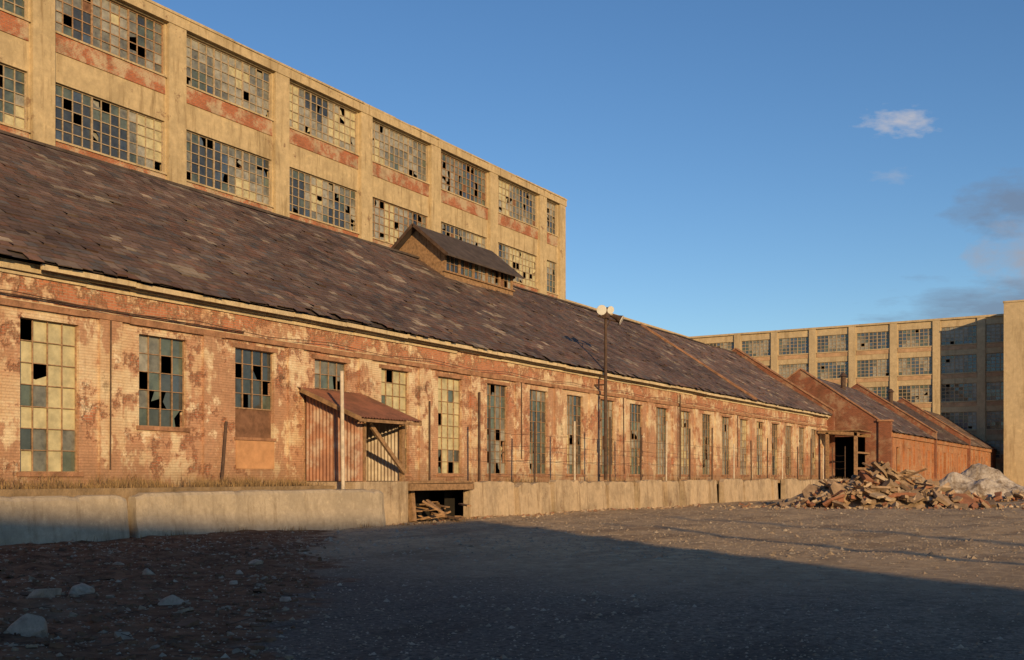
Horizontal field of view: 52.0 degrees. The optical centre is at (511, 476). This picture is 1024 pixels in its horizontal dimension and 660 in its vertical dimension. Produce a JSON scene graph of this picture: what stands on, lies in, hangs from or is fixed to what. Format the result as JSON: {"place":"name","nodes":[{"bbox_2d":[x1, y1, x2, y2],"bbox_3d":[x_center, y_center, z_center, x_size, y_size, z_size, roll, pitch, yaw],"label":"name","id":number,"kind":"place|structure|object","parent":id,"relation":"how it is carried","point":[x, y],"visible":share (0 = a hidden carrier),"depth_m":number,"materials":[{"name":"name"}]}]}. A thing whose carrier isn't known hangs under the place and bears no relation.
{"place":"outdoors","nodes":[
{"label":"outdoors","id":0,"kind":"place"},
{"bbox_2d":[0,471,843,543],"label":"dry grass","id":1,"kind":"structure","parent":0,"point":[144,483],"depth_m":29.28,"materials":[{"name":"plant"}]},
{"bbox_2d":[0,498,1023,659],"bbox_3d":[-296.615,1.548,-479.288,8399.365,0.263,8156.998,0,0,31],"label":"ground","id":2,"kind":"structure","parent":0,"point":[573,630],"depth_m":14.78,"materials":[{"name":"grey gravel"}]},
{"bbox_2d":[7,613,47,637],"bbox_3d":[-4.690,1.466,10.101,0.411,0.307,0.360,0,0,-27],"label":"rock","id":3,"kind":"object","parent":2,"relation":"on","point":[27,625],"visible":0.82,"depth_m":10.01,"materials":[{"name":"grey stone"}]},
{"bbox_2d":[26,588,61,597],"bbox_3d":[-5.911,1.541,13.264,0.339,0.276,0.293,0,0,16],"label":"rock","id":4,"kind":"object","parent":2,"relation":"on","point":[42,593],"visible":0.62,"depth_m":13.15,"materials":[{"name":"grey stone"}]},
{"bbox_2d":[0,495,129,545],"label":"concrete barrier","id":5,"kind":"object","parent":2,"relation":"on","point":[39,519],"visible":0.81,"depth_m":24.82,"materials":[{"name":"grey concrete"}]},
{"bbox_2d":[68,583,94,596],"bbox_3d":[-5.745,1.537,14.004,0.290,0.213,0.418,-3,2,7],"label":"rock","id":6,"kind":"object","parent":2,"relation":"on","point":[81,588],"visible":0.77,"depth_m":13.92,"materials":[{"name":"grey stone"}]},
{"bbox_2d":[142,568,154,574],"bbox_3d":[-5.784,1.547,16.703,0.229,0.188,0.152,1,9,31],"label":"rock","id":7,"kind":"object","parent":2,"relation":"on","point":[146,571],"visible":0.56,"depth_m":16.65,"materials":[{"name":"grey stone"}]},
{"bbox_2d":[0,538,325,659],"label":"dirt debris","id":8,"kind":"object","parent":2,"relation":"on","point":[119,636],"visible":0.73,"depth_m":12.47,"materials":[{"name":"stone"}]},
{"bbox_2d":[158,595,186,604],"bbox_3d":[-4.193,1.546,12.992,0.408,0.172,0.202,0,0,-22],"label":"rock","id":9,"kind":"object","parent":2,"relation":"on","point":[172,600],"visible":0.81,"depth_m":12.93,"materials":[{"name":"grey stone"}]},
{"bbox_2d":[229,580,237,583],"bbox_3d":[-4.128,1.586,15.589,0.126,0.092,0.125,0,0,-4],"label":"rock","id":10,"kind":"object","parent":2,"relation":"on","point":[233,582],"visible":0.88,"depth_m":15.56,"materials":[{"name":"grey stone"}]},
{"bbox_2d":[248,559,263,564],"bbox_3d":[-4.537,1.533,18.595,0.148,0.142,0.252,0,0,39],"label":"rock","id":11,"kind":"object","parent":2,"relation":"on","point":[255,562],"visible":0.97,"depth_m":18.56,"materials":[{"name":"grey stone"}]},
{"bbox_2d":[128,489,385,537],"bbox_3d":[-6.960,1.045,30.550,0.660,1.332,9.511,0,0,34],"label":"concrete barrier","id":12,"kind":"object","parent":2,"relation":"on","point":[163,513],"visible":0.82,"depth_m":29.62,"materials":[{"name":"grey concrete"}]},
{"bbox_2d":[0,0,566,300],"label":"factory building","id":13,"kind":"structure","parent":2,"relation":"on","point":[41,62],"depth_m":58.93,"materials":[{"name":"beige concrete"}]},
{"bbox_2d":[0,0,554,292],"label":"window panes","id":14,"kind":"object","parent":13,"relation":"attached to","point":[19,88],"visible":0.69,"depth_m":56.25,"materials":[{"name":"grey glass"}]},
{"bbox_2d":[0,0,555,292],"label":"window sashes","id":15,"kind":"object","parent":13,"relation":"attached to","point":[191,142],"depth_m":57.63,"materials":[{"name":"grey metal"}]},
{"bbox_2d":[0,8,558,297],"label":"brick spandrels","id":16,"kind":"object","parent":13,"relation":"attached to","point":[13,24],"visible":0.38,"depth_m":55.95,"materials":[{"name":"brick"}]},
{"bbox_2d":[280,597,290,601],"bbox_3d":[-2.884,1.589,13.414,0.165,0.100,0.130,0,0,-21],"label":"rock","id":17,"kind":"object","parent":2,"relation":"on","point":[285,599],"visible":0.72,"depth_m":13.39,"materials":[{"name":"grey stone"}]},
{"bbox_2d":[0,130,835,507],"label":"brick warehouse","id":18,"kind":"structure","parent":2,"relation":"on","point":[158,328],"depth_m":37.99,"materials":[{"name":"red brick"}]},
{"bbox_2d":[20,320,814,474],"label":"window panes","id":19,"kind":"structure","parent":18,"relation":"in","point":[248,422],"depth_m":33.41,"materials":[{"name":"beige glass"}]},
{"bbox_2d":[818,430,870,478],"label":"timber canopy","id":20,"kind":"object","parent":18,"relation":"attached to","point":[855,434],"visible":0.92,"depth_m":90.55,"materials":[{"name":"brown wood"}]},
{"bbox_2d":[0,478,848,524],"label":"loading dock","id":21,"kind":"object","parent":2,"relation":"on","point":[404,501],"visible":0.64,"depth_m":43.29,"materials":[{"name":"concrete"}]},
{"bbox_2d":[298,387,421,481],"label":"corrugated metal shed","id":22,"kind":"structure","parent":21,"relation":"on","point":[374,438],"depth_m":35.39,"materials":[{"name":"brown metal"}]},
{"bbox_2d":[594,305,623,479],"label":"floodlight pole","id":23,"kind":"object","parent":21,"relation":"on","point":[603,311],"visible":1,"depth_m":54.03,"materials":[{"name":"metal"}]},
{"bbox_2d":[0,501,1023,659],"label":"gravel stones","id":24,"kind":"object","parent":2,"relation":"on","point":[503,656],"visible":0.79,"depth_m":17.46,"materials":[{"name":"grey gravel"}]},
{"bbox_2d":[340,371,845,488],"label":"pipe fence","id":25,"kind":"object","parent":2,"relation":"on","point":[342,430],"visible":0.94,"depth_m":50.66,"materials":[{"name":"metal"}]},
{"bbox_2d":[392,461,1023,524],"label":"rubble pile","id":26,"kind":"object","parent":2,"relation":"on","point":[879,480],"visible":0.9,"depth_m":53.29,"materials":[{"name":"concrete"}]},
{"bbox_2d":[566,299,1023,485],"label":"concrete frame","id":27,"kind":"object","parent":2,"relation":"on","point":[1010,465],"visible":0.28,"depth_m":162.73,"materials":[{"name":"beige concrete"}]},
{"bbox_2d":[708,324,1003,457],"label":"window panes","id":28,"kind":"object","parent":27,"relation":"attached to","point":[805,347],"visible":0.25,"depth_m":164.80,"materials":[{"name":"grey glass"}]},
{"bbox_2d":[709,323,1003,457],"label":"window sashes","id":29,"kind":"object","parent":27,"relation":"attached to","point":[885,369],"depth_m":165.22,"materials":[{"name":"grey metal"}]},
{"bbox_2d":[814,480,948,507],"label":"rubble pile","id":30,"kind":"object","parent":2,"relation":"on","point":[878,503],"visible":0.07,"depth_m":53.11,"materials":[{"name":"brick"}]},
{"bbox_2d":[786,368,996,481],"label":"brick storehouse","id":31,"kind":"structure","parent":2,"relation":"on","point":[906,434],"depth_m":103.36,"materials":[{"name":"brick"}]},
{"bbox_2d":[939,463,1023,500],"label":"pile of broken rubble","id":32,"kind":"object","parent":2,"relation":"on","point":[983,479],"visible":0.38,"depth_m":68.59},
{"bbox_2d":[972,489,1023,501],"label":"rubble pile","id":33,"kind":"object","parent":2,"relation":"on","point":[1015,495],"visible":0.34,"depth_m":65.95,"materials":[{"name":"concrete"}]},
{"bbox_2d":[152,0,1023,336],"label":"sky","id":34,"kind":"structure","parent":0,"point":[719,166],"materials":[{"name":"blue"}]}
]}

